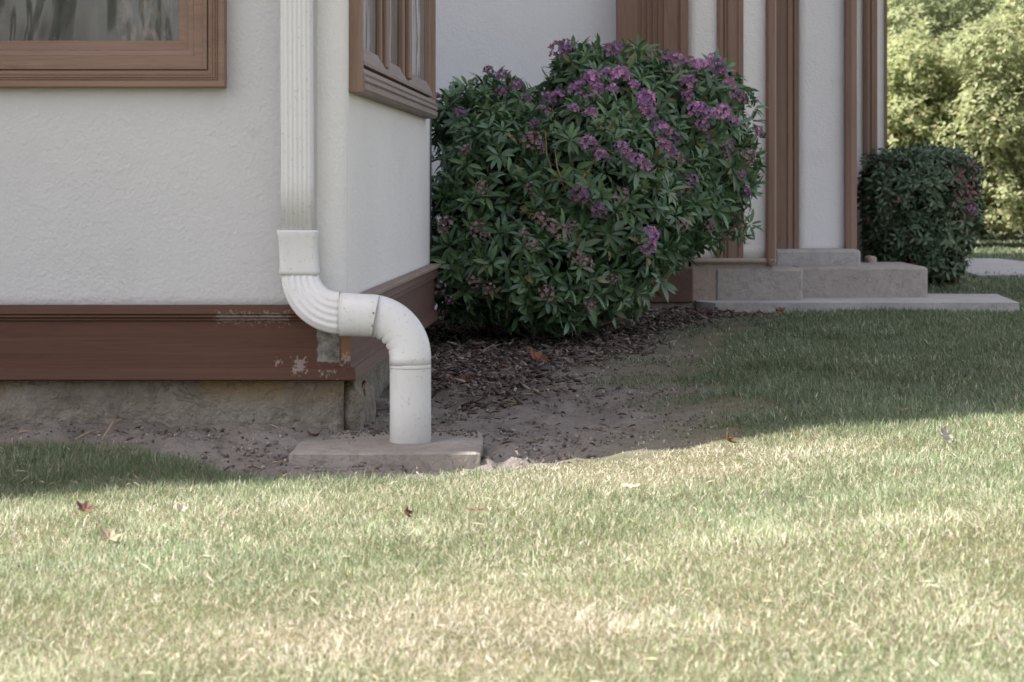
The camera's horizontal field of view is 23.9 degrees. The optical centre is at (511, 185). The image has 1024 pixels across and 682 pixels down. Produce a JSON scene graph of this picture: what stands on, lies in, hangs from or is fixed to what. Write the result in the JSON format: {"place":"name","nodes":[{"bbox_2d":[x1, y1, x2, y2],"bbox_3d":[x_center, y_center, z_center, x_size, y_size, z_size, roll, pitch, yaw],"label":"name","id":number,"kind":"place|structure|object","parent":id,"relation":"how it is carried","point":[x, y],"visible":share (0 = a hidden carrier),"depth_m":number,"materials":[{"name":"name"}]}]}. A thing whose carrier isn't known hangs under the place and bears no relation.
{"place":"outdoors","nodes":[
{"label":"outdoors","id":0,"kind":"place"},
{"bbox_2d":[0,230,1023,681],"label":"grass","id":1,"kind":"structure","parent":0,"point":[860,330],"depth_m":4.85,"materials":[{"name":"green plant"}]},
{"bbox_2d":[940,425,953,443],"bbox_3d":[1.063,0.609,5.918,0.016,0.051,0.051,-35,-46,30],"label":"fallen leaf","id":2,"kind":"object","parent":1,"relation":"on","point":[946,435],"visible":1,"depth_m":5.92,"materials":[{"name":"beige plant"}]},
{"bbox_2d":[0,228,1023,681],"bbox_3d":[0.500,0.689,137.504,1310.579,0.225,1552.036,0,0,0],"label":"ground","id":3,"kind":"structure","parent":0,"point":[510,460],"depth_m":4.99,"materials":[{"name":"soil"}]},
{"bbox_2d":[76,500,96,512],"bbox_3d":[-0.902,0.683,5.130,0.045,0.016,0.045,6,26,-23],"label":"fallen leaf","id":4,"kind":"object","parent":3,"relation":"on","point":[86,506],"visible":1,"depth_m":5.13,"materials":[{"name":"brown plant"}]},
{"bbox_2d":[75,429,97,439],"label":"twig","id":5,"kind":"object","parent":3,"relation":"on","point":[88,432],"visible":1,"depth_m":6.23,"materials":[{"name":"wood"}]},
{"bbox_2d":[99,526,123,540],"bbox_3d":[-0.806,0.702,4.858,0.050,0.017,0.050,12,18,-22],"label":"fallen leaf","id":6,"kind":"object","parent":3,"relation":"on","point":[110,534],"visible":1,"depth_m":4.86,"materials":[{"name":"beige plant"}]},
{"bbox_2d":[102,415,121,439],"bbox_3d":[-1.042,0.631,6.353,0.032,0.031,0.428,0,0,-4],"label":"twig","id":7,"kind":"object","parent":3,"relation":"on","point":[111,425],"visible":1,"depth_m":6.30,"materials":[{"name":"wood"}]},
{"bbox_2d":[178,504,187,511],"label":"fallen leaf","id":8,"kind":"object","parent":3,"relation":"on","point":[182,507],"visible":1,"depth_m":5.12,"materials":[{"name":"beige plant"}]},
{"bbox_2d":[7,311,707,473],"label":"leaf litter","id":9,"kind":"object","parent":3,"relation":"on","point":[274,426],"visible":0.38,"depth_m":6.92,"materials":[{"name":"brown plant"}]},
{"bbox_2d":[289,431,482,472],"bbox_3d":[-0.318,0.708,6.299,0.484,0.088,0.522,0,0,0],"label":"splash block","id":10,"kind":"object","parent":3,"relation":"on","point":[445,451],"depth_m":6.05,"materials":[{"name":"concrete"}]},
{"bbox_2d":[0,354,782,479],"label":"soil crumbs","id":11,"kind":"object","parent":3,"relation":"on","point":[470,433],"visible":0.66,"depth_m":6.61,"materials":[{"name":"brown soil"}]},
{"bbox_2d":[404,505,412,516],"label":"fallen leaf","id":12,"kind":"object","parent":3,"relation":"on","point":[407,512],"visible":1,"depth_m":5.03,"materials":[{"name":"brown plant"}]},
{"bbox_2d":[0,0,886,431],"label":"house","id":13,"kind":"structure","parent":3,"relation":"on","point":[140,190],"depth_m":6.50,"materials":[{"name":"white paint"}]},
{"bbox_2d":[0,0,226,87],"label":"window","id":14,"kind":"structure","parent":13,"relation":"in","point":[44,43],"depth_m":6.48,"materials":[{"name":"paint"}]},
{"bbox_2d":[277,0,430,443],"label":"downspout","id":15,"kind":"object","parent":13,"relation":"attached to","point":[397,328],"visible":1,"depth_m":6.39,"materials":[{"name":"white paint"}]},
{"bbox_2d":[349,0,437,118],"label":"window","id":16,"kind":"structure","parent":13,"relation":"in","point":[392,43],"depth_m":7.80,"materials":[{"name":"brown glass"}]},
{"bbox_2d":[448,373,476,383],"bbox_3d":[-0.160,0.640,7.976,0.095,0.035,0.095,0,9,-11],"label":"fallen leaf","id":17,"kind":"object","parent":3,"relation":"on","point":[466,379],"visible":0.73,"depth_m":7.99,"materials":[{"name":"brown plant"}]},
{"bbox_2d":[465,506,484,510],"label":"fallen leaf","id":18,"kind":"object","parent":3,"relation":"on","point":[474,508],"visible":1,"depth_m":5.07,"materials":[{"name":"beige plant"}]},
{"bbox_2d":[0,446,1023,681],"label":"straw thatch","id":19,"kind":"object","parent":3,"relation":"on","point":[739,630],"visible":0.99,"depth_m":3.91,"materials":[{"name":"beige plant"}]},
{"bbox_2d":[378,305,792,411],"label":"bark mulch","id":20,"kind":"object","parent":3,"relation":"on","point":[556,356],"visible":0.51,"depth_m":9.28,"materials":[{"name":"brown wood"}]},
{"bbox_2d":[472,342,505,355],"bbox_3d":[-0.088,0.636,9.303,0.024,0.037,0.447,0,0,19],"label":"twig","id":21,"kind":"object","parent":20,"relation":"on","point":[492,346],"visible":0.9,"depth_m":9.37,"materials":[{"name":"wood"}]},
{"bbox_2d":[530,346,547,359],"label":"fallen leaf","id":22,"kind":"object","parent":20,"relation":"on","point":[539,355],"visible":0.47,"depth_m":8.89,"materials":[{"name":"brown plant"}]},
{"bbox_2d":[430,33,769,339],"bbox_3d":[0.375,0.022,10.217,1.539,1.366,1.892,0,0,0],"label":"rhododendron","id":23,"kind":"object","parent":3,"relation":"on","point":[605,195],"visible":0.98,"depth_m":9.72,"materials":[{"name":"green plant"}]},
{"bbox_2d":[621,483,640,487],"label":"fallen leaf","id":24,"kind":"object","parent":3,"relation":"on","point":[631,485],"visible":1,"depth_m":5.39,"materials":[{"name":"plant"}]},
{"bbox_2d":[726,431,736,442],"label":"fallen leaf","id":25,"kind":"object","parent":3,"relation":"on","point":[730,438],"visible":1,"depth_m":6.06,"materials":[{"name":"brown plant"}]},
{"bbox_2d":[774,306,785,311],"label":"fallen leaf","id":26,"kind":"object","parent":3,"relation":"on","point":[780,309],"visible":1,"depth_m":11.21,"materials":[{"name":"brown plant"}]},
{"bbox_2d":[695,294,1018,312],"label":"entrance slab","id":27,"kind":"structure","parent":3,"relation":"on","point":[952,302],"depth_m":11.58,"materials":[{"name":"grey concrete"}]},
{"bbox_2d":[716,248,927,299],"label":"entrance steps","id":28,"kind":"structure","parent":27,"relation":"on","point":[797,274],"depth_m":12.12,"materials":[{"name":"concrete"}]},
{"bbox_2d":[857,140,987,287],"bbox_3d":[2.308,0.203,13.701,0.768,0.917,0.748,0,0,0],"label":"clipped shrub","id":29,"kind":"object","parent":3,"relation":"on","point":[896,199],"visible":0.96,"depth_m":13.49,"materials":[{"name":"green plant"}]},
{"bbox_2d":[888,0,995,30],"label":"tree","id":30,"kind":"object","parent":3,"relation":"on","point":[942,10],"depth_m":34.90,"materials":[{"name":"green plant"}]},
{"bbox_2d":[887,14,1023,233],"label":"garden bush","id":31,"kind":"object","parent":3,"relation":"on","point":[917,68],"visible":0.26,"depth_m":24.84,"materials":[{"name":"green plant"}]},
{"bbox_2d":[887,0,1023,238],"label":"garden bush","id":32,"kind":"object","parent":3,"relation":"on","point":[900,11],"visible":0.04,"depth_m":27.95,"materials":[{"name":"green plant"}]},
{"bbox_2d":[916,0,1023,235],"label":"garden bush","id":33,"kind":"object","parent":3,"relation":"on","point":[1003,62],"visible":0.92,"depth_m":24.23,"materials":[{"name":"green plant"}]},
{"bbox_2d":[964,258,1023,278],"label":"path","id":34,"kind":"structure","parent":0,"point":[983,265],"depth_m":17.27,"materials":[{"name":"grey concrete"}]}
]}

